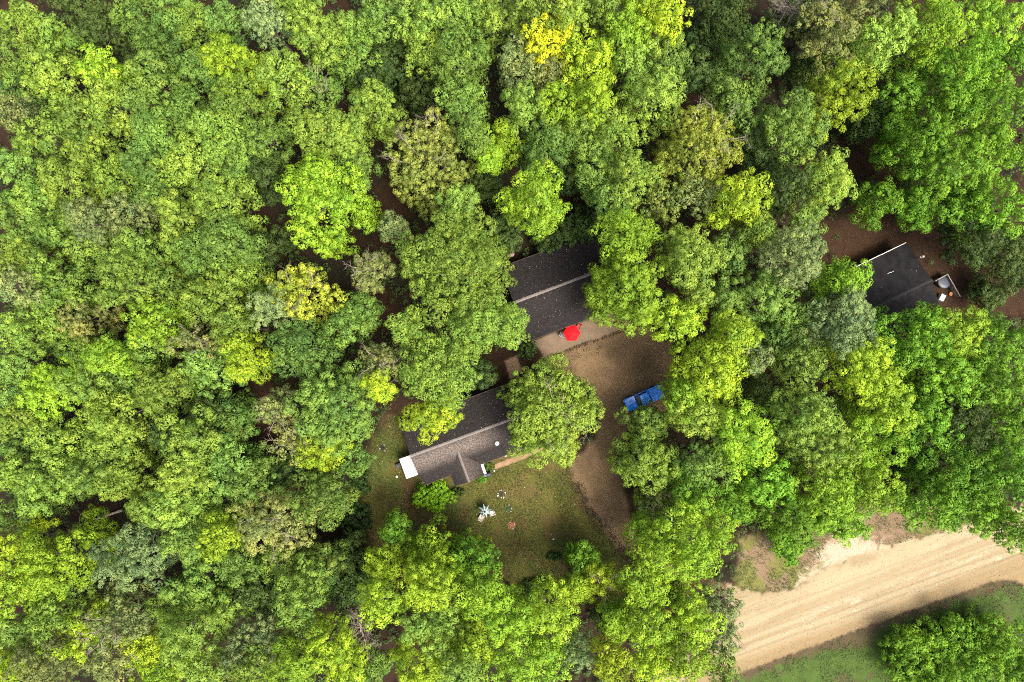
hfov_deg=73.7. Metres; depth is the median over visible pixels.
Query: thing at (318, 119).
broadleaf tree
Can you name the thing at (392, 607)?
broadleaf tree
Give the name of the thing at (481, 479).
bush
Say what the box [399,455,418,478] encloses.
canopy
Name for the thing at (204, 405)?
broadleaf tree
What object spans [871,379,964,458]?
broadleaf tree
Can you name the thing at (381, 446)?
flower ring
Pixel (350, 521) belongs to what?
bush
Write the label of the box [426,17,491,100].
broadleaf tree
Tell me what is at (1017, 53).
broadleaf tree
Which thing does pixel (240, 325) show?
broadleaf tree
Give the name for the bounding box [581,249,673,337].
broadleaf tree
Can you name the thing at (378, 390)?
broadleaf tree
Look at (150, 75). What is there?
broadleaf tree
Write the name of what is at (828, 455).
broadleaf tree
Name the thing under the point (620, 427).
gravel
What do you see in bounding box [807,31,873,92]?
broadleaf tree
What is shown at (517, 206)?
broadleaf tree
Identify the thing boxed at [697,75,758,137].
broadleaf tree
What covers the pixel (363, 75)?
broadleaf tree
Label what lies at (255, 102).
broadleaf tree
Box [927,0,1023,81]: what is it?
broadleaf tree
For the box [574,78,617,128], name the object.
broadleaf tree
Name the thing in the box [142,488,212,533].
broadleaf tree
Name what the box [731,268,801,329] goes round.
broadleaf tree
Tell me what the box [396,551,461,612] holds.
broadleaf tree
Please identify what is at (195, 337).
broadleaf tree
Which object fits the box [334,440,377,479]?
broadleaf tree
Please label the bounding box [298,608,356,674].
broadleaf tree
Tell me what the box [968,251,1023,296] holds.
broadleaf tree
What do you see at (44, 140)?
broadleaf tree
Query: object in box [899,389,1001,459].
broadleaf tree
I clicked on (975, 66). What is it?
broadleaf tree
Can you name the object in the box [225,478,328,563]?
broadleaf tree
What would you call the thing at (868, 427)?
broadleaf tree
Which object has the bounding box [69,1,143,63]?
broadleaf tree
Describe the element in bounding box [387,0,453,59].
broadleaf tree
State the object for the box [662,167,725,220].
broadleaf tree
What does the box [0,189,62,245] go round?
broadleaf tree
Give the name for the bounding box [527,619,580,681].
broadleaf tree
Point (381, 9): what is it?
broadleaf tree
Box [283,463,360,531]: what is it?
broadleaf tree
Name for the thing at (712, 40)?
broadleaf tree
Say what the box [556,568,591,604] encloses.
broadleaf tree
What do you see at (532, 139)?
broadleaf tree
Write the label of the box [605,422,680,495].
broadleaf tree
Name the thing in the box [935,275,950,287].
hot tub
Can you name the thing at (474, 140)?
broadleaf tree
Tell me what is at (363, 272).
broadleaf tree
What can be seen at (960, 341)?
broadleaf tree
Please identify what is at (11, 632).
broadleaf tree
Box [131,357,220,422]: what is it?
broadleaf tree
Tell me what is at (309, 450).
broadleaf tree
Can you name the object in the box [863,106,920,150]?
broadleaf tree
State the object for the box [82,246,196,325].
broadleaf tree
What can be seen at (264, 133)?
broadleaf tree
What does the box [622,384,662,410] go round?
pickup truck
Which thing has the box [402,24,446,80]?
broadleaf tree
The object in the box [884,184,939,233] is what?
broadleaf tree
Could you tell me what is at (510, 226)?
broadleaf tree
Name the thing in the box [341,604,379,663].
dead tree
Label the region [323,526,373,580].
broadleaf tree
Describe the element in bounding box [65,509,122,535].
fallen trunk
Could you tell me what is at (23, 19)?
broadleaf tree
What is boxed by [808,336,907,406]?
broadleaf tree
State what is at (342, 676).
broadleaf tree
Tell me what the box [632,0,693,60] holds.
broadleaf tree
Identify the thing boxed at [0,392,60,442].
broadleaf tree
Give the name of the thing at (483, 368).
broadleaf tree
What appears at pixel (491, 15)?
broadleaf tree
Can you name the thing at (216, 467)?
broadleaf tree
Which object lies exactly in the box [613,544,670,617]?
broadleaf tree
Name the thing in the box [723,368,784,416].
broadleaf tree
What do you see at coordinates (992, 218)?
broadleaf tree
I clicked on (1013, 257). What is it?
broadleaf tree
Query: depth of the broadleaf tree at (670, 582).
89.14 m
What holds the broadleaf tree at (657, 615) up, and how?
on the ground at (858, 248)
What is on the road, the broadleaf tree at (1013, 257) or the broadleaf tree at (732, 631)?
the broadleaf tree at (732, 631)
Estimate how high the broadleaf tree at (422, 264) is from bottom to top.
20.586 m
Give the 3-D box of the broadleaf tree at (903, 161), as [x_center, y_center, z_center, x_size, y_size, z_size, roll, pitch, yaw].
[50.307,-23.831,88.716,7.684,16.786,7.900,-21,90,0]
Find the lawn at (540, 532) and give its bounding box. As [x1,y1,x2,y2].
[358,415,646,603]
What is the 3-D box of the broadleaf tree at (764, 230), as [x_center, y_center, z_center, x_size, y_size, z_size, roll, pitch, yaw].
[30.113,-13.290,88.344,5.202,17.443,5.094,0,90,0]
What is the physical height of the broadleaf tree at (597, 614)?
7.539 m
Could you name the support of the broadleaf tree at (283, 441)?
on the ground at (858, 248)
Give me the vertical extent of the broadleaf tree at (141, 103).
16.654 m
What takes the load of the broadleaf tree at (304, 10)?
on the ground at (858, 248)
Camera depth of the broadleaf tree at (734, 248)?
82.96 m
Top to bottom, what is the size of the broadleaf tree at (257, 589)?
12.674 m
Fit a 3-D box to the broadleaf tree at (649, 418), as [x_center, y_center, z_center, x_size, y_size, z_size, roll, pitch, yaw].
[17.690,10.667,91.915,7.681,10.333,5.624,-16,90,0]
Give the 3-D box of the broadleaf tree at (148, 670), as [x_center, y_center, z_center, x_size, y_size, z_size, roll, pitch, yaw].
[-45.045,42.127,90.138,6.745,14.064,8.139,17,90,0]
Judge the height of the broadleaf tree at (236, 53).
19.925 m
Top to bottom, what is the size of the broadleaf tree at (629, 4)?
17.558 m
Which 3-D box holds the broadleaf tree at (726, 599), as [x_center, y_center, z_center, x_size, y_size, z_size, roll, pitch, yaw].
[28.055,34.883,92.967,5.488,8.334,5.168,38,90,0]
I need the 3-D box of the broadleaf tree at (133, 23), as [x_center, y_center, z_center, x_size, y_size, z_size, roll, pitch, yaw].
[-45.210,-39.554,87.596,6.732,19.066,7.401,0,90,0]
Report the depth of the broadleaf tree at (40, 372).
82.72 m
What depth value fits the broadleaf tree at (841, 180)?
81.51 m
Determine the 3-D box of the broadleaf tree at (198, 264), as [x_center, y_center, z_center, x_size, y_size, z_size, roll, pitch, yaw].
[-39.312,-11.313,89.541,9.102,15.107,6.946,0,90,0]
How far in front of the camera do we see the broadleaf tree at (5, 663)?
82.67 m
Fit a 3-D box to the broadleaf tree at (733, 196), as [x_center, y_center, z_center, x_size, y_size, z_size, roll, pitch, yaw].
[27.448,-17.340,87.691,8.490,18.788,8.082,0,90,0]
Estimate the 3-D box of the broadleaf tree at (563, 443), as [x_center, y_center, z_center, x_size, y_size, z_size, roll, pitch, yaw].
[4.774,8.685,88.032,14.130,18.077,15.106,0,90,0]
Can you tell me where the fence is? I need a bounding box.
[932,274,960,296]
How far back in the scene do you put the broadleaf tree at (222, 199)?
82.93 m
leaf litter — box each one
[549,328,639,573]
[811,153,1023,316]
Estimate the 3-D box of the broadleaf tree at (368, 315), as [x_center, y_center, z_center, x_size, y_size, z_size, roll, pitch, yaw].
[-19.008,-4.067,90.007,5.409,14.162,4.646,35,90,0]
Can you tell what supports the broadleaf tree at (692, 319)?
on the ground at (858, 248)
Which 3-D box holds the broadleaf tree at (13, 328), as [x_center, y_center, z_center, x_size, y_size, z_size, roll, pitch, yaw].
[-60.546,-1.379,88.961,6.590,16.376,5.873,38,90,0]
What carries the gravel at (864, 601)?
on the road
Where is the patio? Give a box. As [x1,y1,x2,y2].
[534,310,631,357]
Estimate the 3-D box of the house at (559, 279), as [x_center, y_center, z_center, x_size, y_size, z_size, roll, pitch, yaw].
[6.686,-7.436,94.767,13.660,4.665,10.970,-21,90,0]
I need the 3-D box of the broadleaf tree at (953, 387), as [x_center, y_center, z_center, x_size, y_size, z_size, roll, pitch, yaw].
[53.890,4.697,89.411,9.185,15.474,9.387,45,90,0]
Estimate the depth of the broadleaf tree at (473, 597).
80.54 m
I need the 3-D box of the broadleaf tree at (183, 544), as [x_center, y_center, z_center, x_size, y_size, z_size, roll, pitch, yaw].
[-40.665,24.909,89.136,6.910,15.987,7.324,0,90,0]
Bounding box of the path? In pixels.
[482,355,550,471]
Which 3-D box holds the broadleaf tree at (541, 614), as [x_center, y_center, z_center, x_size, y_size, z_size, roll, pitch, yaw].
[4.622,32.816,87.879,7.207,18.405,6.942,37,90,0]
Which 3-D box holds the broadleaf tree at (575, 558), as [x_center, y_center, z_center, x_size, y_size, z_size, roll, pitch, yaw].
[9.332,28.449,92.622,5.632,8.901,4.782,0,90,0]
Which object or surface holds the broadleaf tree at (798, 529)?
on the ground at (858, 248)
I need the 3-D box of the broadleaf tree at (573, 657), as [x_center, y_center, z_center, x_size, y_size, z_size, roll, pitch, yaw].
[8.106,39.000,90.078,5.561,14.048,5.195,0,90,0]
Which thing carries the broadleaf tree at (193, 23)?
on the ground at (858, 248)
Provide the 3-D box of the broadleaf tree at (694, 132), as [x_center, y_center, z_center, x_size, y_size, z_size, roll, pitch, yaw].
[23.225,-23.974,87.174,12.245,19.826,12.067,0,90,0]
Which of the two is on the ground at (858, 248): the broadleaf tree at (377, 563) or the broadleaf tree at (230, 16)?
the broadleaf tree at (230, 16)
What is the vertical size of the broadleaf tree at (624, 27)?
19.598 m
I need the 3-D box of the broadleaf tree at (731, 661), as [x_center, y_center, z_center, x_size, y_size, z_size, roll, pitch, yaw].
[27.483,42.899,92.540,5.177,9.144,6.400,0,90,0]
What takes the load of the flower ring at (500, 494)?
on the lawn at (540, 532)
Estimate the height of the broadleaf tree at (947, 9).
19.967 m
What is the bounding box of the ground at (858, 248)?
[0,0,1023,681]
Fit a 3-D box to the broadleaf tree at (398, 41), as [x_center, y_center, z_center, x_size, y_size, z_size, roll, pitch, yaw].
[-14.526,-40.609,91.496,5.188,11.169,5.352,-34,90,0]
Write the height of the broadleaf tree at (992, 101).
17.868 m
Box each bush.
[339,497,373,536]
[349,468,372,495]
[412,479,457,512]
[450,487,465,495]
[476,474,488,482]
[481,462,494,471]
[519,339,536,357]
[520,577,555,596]
[546,551,563,560]
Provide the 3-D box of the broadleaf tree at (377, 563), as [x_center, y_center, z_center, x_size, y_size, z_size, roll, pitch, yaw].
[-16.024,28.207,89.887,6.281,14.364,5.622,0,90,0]
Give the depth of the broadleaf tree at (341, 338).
84.51 m
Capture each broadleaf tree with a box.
[0,0,75,62]
[0,30,56,92]
[0,61,62,122]
[0,89,61,139]
[0,147,67,192]
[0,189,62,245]
[0,234,77,285]
[0,264,43,307]
[0,280,100,344]
[0,310,67,360]
[0,335,66,385]
[0,363,52,408]
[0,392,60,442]
[0,423,57,470]
[0,445,49,492]
[0,477,69,535]
[0,513,69,575]
[0,555,65,627]
[0,598,66,664]
[0,633,49,681]
[1,175,75,230]
[1,615,102,681]
[2,503,124,601]
[6,434,102,519]
[8,103,90,180]
[14,354,102,421]
[16,250,103,316]
[17,211,92,251]
[19,47,119,126]
[21,580,98,645]
[22,405,116,469]
[28,11,103,82]
[34,152,120,212]
[46,0,110,41]
[46,189,115,235]
[47,589,130,664]
[48,358,131,405]
[52,92,126,154]
[55,296,128,344]
[55,324,126,375]
[59,125,124,179]
[62,195,131,246]
[62,219,132,272]
[62,444,139,496]
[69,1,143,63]
[72,42,153,99]
[72,578,165,655]
[77,71,157,141]
[80,334,160,377]
[81,386,167,451]
[81,419,154,475]
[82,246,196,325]
[83,623,159,681]
[86,516,190,594]
[87,359,168,408]
[88,440,169,505]
[90,151,165,199]
[96,191,174,247]
[108,0,179,53]
[109,225,185,282]
[117,71,177,134]
[118,133,183,184]
[119,293,194,349]
[119,620,181,667]
[120,323,176,372]
[122,48,190,115]
[123,488,173,529]
[127,105,198,161]
[128,17,207,84]
[128,165,192,226]
[128,621,204,681]
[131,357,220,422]
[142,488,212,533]
[144,256,204,303]
[144,571,198,632]
[145,410,190,451]
[147,0,205,42]
[149,188,216,242]
[149,453,217,501]
[150,129,231,198]
[155,0,231,64]
[155,402,243,477]
[155,503,216,565]
[155,588,235,669]
[158,79,222,139]
[159,544,248,616]
[165,321,226,370]
[168,225,236,276]
[169,639,240,681]
[172,478,250,538]
[174,46,234,103]
[176,334,260,398]
[178,265,266,335]
[181,386,244,436]
[186,106,257,171]
[189,165,268,233]
[190,432,277,495]
[194,505,259,563]
[197,31,281,96]
[198,571,257,631]
[199,208,267,268]
[200,0,254,60]
[200,387,260,449]
[204,129,273,192]
[209,247,275,297]
[209,299,269,346]
[210,72,276,143]
[210,535,267,589]
[216,589,289,679]
[219,448,292,504]
[220,330,281,384]
[224,642,283,681]
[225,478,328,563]
[233,110,298,167]
[234,562,284,618]
[240,0,304,60]
[240,149,293,206]
[240,224,299,269]
[245,281,304,331]
[251,383,307,431]
[252,48,316,119]
[260,527,310,583]
[261,412,321,466]
[262,262,347,323]
[262,624,323,681]
[264,315,346,381]
[265,452,310,490]
[269,0,311,38]
[270,538,342,635]
[273,146,384,259]
[276,98,357,172]
[281,358,382,456]
[282,0,358,70]
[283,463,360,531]
[294,428,353,471]
[295,61,346,119]
[297,538,350,587]
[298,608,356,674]
[306,9,396,97]
[317,108,370,166]
[323,303,376,349]
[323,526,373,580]
[324,635,371,681]
[328,567,373,614]
[332,148,382,192]
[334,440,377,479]
[340,553,382,592]
[341,290,385,329]
[344,250,395,295]
[345,76,408,146]
[346,66,391,99]
[348,642,396,681]
[355,567,409,630]
[357,0,409,44]
[358,340,413,384]
[358,366,398,404]
[359,41,418,103]
[361,542,412,588]
[375,105,475,223]
[376,506,412,549]
[377,209,410,244]
[382,10,417,58]
[383,304,428,352]
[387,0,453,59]
[387,626,449,681]
[393,513,481,581]
[393,569,467,660]
[394,67,445,116]
[394,205,517,328]
[394,330,482,418]
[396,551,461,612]
[397,393,464,445]
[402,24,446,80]
[421,67,453,107]
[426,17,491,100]
[430,0,483,48]
[432,77,489,139]
[434,182,480,226]
[437,628,490,681]
[439,292,530,353]
[444,535,502,590]
[446,599,510,669]
[453,562,504,620]
[455,114,492,164]
[461,357,499,390]
[466,0,519,71]
[467,166,502,204]
[470,142,505,175]
[476,612,550,681]
[478,215,523,261]
[480,117,526,169]
[482,573,538,656]
[488,193,539,237]
[492,159,571,239]
[496,31,545,101]
[496,351,605,470]
[499,77,548,137]
[501,0,553,43]
[517,114,575,177]
[520,10,574,81]
[524,571,580,643]
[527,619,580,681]
[531,55,567,102]
[531,215,576,253]
[534,77,586,137]
[541,0,588,55]
[550,112,597,165]
[552,151,589,197]
[555,617,596,673]
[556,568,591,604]
[559,27,618,109]
[560,205,596,244]
[562,539,601,575]
[568,138,620,201]
[572,0,620,41]
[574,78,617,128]
[574,202,620,245]
[575,548,621,605]
[580,177,635,225]
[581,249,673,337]
[585,105,650,169]
[585,623,632,681]
[587,207,663,270]
[588,598,621,632]
[590,9,653,79]
[595,145,665,210]
[595,593,636,645]
[605,36,662,98]
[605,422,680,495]
[607,0,662,45]
[607,588,677,650]
[610,64,686,140]
[613,398,674,443]
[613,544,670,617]
[621,475,739,582]
[628,625,680,681]
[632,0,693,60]
[634,475,682,524]
[635,27,694,89]
[636,178,686,227]
[644,94,752,201]
[647,572,693,610]
[648,293,708,341]
[652,221,731,312]
[652,613,715,681]
[655,371,712,423]
[661,387,733,440]
[661,575,727,649]
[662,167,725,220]
[664,332,760,407]
[664,457,721,512]
[668,436,734,492]
[674,49,716,95]
[682,19,735,70]
[691,0,757,43]
[691,630,741,681]
[695,166,774,231]
[695,578,745,625]
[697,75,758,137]
[699,397,779,483]
[700,267,749,318]
[701,225,748,275]
[701,307,763,353]
[702,598,745,657]
[704,16,790,102]
[708,480,756,524]
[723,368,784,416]
[727,118,771,162]
[729,339,775,375]
[730,454,796,507]
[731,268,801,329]
[733,211,777,252]
[738,144,781,186]
[743,86,831,175]
[745,482,835,551]
[746,218,827,289]
[749,159,812,222]
[749,312,796,359]
[758,0,796,24]
[758,0,819,57]
[760,381,845,453]
[762,297,820,336]
[766,324,833,392]
[766,415,865,477]
[766,523,807,567]
[770,144,858,213]
[773,458,865,525]
[779,0,852,58]
[782,195,828,240]
[786,45,833,93]
[795,7,861,76]
[795,57,879,144]
[797,279,878,360]
[801,497,874,548]
[806,255,873,307]
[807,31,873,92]
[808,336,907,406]
[811,408,908,476]
[823,0,887,42]
[830,376,925,439]
[830,443,906,517]
[841,4,920,80]
[844,110,882,145]
[847,175,907,231]
[849,299,952,371]
[854,82,897,120]
[861,69,927,124]
[862,0,968,82]
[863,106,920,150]
[868,123,954,187]
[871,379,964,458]
[874,619,953,681]
[882,468,980,534]
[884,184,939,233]
[886,338,991,419]
[886,648,949,681]
[893,77,989,149]
[894,424,1009,499]
[897,28,1008,127]
[898,302,992,358]
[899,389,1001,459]
[905,132,996,207]
[905,173,994,232]
[913,610,987,666]
[916,467,1014,539]
[922,72,1023,147]
[922,630,994,681]
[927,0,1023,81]
[930,341,1023,414]
[934,216,1017,267]
[937,123,1023,206]
[943,311,1023,373]
[947,431,1023,515]
[948,602,1023,679]
[951,180,1023,247]
[960,389,1023,451]
[961,229,1023,276]
[964,277,1007,317]
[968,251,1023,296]
[968,494,1023,554]
[972,29,1023,89]
[984,640,1023,681]
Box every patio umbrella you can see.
[478,504,491,517]
[563,326,579,340]
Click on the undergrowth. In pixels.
(436, 330)
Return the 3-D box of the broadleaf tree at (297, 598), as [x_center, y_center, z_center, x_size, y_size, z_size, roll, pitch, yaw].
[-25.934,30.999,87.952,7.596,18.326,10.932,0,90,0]
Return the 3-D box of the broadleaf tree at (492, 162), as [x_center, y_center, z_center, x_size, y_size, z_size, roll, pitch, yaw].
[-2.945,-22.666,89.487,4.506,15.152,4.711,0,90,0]
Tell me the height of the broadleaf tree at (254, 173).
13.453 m
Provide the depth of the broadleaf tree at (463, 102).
83.38 m
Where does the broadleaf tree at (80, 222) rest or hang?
on the ground at (858, 248)
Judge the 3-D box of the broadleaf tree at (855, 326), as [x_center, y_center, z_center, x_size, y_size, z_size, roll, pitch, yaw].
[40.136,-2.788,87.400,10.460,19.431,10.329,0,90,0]
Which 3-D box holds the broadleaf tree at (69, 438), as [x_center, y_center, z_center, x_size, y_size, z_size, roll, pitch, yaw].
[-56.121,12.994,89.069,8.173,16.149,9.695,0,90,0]
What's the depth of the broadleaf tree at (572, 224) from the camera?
92.02 m
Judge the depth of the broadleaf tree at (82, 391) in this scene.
80.36 m
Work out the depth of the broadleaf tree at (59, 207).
85.72 m
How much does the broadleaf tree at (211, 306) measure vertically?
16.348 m
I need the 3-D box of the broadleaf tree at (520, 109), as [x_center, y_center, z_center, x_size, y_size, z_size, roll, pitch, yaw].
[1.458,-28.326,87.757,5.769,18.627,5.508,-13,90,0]
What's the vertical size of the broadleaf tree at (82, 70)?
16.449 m
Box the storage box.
[937,294,945,301]
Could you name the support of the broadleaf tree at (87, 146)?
on the ground at (858, 248)
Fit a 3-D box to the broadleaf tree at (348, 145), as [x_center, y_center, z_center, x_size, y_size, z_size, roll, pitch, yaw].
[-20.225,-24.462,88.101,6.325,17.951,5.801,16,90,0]
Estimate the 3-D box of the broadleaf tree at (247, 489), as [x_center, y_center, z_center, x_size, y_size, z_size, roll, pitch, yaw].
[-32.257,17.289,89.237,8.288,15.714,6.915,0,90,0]
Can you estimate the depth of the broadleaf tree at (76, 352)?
85.57 m
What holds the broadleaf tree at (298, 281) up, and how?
on the ground at (858, 248)
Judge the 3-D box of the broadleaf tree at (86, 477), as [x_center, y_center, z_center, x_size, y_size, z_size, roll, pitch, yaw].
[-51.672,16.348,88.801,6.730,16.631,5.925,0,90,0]
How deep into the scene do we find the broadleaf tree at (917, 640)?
92.64 m
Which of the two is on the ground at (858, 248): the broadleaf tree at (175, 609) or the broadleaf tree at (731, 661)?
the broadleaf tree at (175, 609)
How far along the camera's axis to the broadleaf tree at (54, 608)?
82.89 m
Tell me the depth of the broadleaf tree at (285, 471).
88.26 m
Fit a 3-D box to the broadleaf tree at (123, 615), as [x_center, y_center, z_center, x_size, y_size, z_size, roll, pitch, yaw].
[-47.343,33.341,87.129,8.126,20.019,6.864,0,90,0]
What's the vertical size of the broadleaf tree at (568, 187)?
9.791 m
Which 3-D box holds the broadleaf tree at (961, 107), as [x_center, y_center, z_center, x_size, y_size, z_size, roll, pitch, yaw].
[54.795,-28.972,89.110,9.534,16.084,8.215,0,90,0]
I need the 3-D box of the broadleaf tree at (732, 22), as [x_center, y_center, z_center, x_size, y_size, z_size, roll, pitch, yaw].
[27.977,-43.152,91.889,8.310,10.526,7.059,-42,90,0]
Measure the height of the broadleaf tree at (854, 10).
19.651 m
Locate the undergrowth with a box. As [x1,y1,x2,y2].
[0,0,1023,681]
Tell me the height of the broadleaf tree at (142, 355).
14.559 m
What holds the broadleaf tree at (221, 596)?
on the ground at (858, 248)
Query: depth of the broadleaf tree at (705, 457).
82.66 m
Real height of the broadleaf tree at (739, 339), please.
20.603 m
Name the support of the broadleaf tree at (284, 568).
on the ground at (858, 248)
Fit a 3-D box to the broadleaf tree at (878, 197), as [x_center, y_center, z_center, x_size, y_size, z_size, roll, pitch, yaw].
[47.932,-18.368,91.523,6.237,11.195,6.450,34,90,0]
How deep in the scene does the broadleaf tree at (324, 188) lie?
82.11 m
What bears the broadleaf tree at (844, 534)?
on the ground at (858, 248)
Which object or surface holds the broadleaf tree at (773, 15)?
on the ground at (858, 248)
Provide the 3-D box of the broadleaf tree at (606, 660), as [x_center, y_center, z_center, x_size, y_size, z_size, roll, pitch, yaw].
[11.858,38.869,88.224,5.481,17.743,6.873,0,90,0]
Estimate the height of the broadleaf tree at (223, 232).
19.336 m
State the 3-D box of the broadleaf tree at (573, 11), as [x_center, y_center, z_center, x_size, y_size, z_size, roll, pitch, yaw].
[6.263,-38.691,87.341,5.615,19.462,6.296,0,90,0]
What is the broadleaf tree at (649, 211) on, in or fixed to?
on the ground at (858, 248)
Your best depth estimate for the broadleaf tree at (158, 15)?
81.43 m
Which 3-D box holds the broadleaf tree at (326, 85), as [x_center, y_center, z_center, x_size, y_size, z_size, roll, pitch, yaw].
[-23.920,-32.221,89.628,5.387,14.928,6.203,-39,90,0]
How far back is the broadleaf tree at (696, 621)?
83.77 m
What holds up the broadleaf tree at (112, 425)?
on the ground at (858, 248)
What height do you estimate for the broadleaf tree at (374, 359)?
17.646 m
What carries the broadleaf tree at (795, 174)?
on the ground at (858, 248)
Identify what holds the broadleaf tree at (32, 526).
on the ground at (858, 248)
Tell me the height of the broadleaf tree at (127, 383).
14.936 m
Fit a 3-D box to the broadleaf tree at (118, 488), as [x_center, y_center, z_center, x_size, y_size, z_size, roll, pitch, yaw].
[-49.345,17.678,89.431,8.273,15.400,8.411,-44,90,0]
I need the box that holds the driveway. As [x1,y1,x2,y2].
[545,325,725,617]
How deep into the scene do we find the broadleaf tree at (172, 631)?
81.56 m
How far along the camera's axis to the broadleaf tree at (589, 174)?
83.22 m
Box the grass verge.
[718,494,1023,681]
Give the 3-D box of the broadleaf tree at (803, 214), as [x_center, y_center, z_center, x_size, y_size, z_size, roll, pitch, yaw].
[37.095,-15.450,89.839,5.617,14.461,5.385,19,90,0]
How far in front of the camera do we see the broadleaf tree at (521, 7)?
81.84 m
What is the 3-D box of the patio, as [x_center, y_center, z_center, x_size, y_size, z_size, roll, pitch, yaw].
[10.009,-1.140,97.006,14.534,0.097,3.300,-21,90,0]
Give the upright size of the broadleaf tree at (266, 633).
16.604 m
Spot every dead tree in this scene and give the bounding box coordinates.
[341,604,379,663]
[756,0,807,44]
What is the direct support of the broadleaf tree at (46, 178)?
on the ground at (858, 248)
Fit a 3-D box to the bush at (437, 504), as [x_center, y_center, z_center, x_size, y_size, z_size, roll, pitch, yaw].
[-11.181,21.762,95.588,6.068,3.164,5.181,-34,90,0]
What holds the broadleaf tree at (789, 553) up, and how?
on the grass verge
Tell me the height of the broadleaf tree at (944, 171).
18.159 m
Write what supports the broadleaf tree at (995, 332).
on the ground at (858, 248)
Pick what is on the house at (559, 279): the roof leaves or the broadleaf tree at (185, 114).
the roof leaves
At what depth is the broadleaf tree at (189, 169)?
82.24 m
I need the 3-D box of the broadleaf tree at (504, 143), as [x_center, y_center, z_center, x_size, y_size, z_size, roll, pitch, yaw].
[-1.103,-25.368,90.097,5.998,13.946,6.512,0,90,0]
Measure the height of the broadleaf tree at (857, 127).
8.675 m
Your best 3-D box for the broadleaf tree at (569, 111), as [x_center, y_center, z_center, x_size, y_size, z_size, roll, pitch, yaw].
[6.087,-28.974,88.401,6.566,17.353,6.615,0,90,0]
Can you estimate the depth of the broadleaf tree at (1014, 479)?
82.66 m
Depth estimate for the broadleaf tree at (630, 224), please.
81.09 m
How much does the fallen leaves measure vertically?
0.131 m
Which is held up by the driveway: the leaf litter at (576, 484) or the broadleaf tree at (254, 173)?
the leaf litter at (576, 484)
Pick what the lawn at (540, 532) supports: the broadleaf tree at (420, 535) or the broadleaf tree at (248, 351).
the broadleaf tree at (420, 535)
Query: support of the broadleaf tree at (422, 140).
on the ground at (858, 248)
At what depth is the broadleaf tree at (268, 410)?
85.19 m
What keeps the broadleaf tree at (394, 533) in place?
on the lawn at (540, 532)
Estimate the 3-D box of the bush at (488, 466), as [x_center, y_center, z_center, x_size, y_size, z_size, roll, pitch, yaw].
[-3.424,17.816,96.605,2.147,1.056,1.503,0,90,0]
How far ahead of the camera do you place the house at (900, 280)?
93.27 m
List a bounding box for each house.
[401,381,537,485]
[502,234,618,341]
[845,242,938,344]
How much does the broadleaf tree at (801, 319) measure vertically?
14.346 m
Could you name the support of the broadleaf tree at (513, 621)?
on the lawn at (540, 532)
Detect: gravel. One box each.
[556,327,736,622]
[698,518,1023,677]
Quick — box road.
[651,503,1023,681]
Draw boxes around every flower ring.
[379,444,386,452]
[497,490,505,498]
[507,521,515,529]
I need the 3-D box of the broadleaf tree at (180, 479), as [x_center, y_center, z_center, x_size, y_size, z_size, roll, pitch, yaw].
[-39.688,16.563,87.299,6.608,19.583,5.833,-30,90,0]
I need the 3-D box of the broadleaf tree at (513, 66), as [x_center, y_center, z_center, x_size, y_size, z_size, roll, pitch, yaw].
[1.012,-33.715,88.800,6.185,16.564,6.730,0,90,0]
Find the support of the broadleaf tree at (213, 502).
on the ground at (858, 248)
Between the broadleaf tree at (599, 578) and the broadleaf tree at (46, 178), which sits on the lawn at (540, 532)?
the broadleaf tree at (599, 578)
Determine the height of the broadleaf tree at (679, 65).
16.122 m
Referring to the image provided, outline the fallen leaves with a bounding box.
[365,411,630,606]
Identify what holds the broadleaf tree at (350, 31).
on the ground at (858, 248)
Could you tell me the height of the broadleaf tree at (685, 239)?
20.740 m
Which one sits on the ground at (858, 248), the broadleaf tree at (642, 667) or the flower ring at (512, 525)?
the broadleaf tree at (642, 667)
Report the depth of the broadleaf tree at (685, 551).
82.20 m
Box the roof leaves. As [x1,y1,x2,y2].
[513,244,605,331]
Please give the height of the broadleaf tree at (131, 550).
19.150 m
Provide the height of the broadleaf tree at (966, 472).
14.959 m
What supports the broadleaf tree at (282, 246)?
on the ground at (858, 248)
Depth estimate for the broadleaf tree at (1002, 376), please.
83.75 m
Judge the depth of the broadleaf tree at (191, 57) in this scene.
81.76 m
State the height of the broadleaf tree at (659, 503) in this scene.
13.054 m
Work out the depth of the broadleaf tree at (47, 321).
85.42 m
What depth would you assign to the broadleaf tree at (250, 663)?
81.67 m
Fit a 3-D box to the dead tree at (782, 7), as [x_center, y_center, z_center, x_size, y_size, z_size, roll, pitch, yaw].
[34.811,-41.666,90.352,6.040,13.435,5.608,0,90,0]
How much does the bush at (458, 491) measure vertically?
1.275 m
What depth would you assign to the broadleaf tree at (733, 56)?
83.72 m
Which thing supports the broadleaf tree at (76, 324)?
on the ground at (858, 248)
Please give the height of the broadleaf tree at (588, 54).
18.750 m
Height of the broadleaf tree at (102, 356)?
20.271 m
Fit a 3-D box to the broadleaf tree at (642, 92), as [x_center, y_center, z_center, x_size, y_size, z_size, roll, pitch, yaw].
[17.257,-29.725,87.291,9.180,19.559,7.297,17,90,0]
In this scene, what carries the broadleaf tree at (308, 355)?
on the ground at (858, 248)
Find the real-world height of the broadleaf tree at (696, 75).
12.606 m
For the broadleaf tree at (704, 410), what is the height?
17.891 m
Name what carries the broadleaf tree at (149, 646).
on the ground at (858, 248)

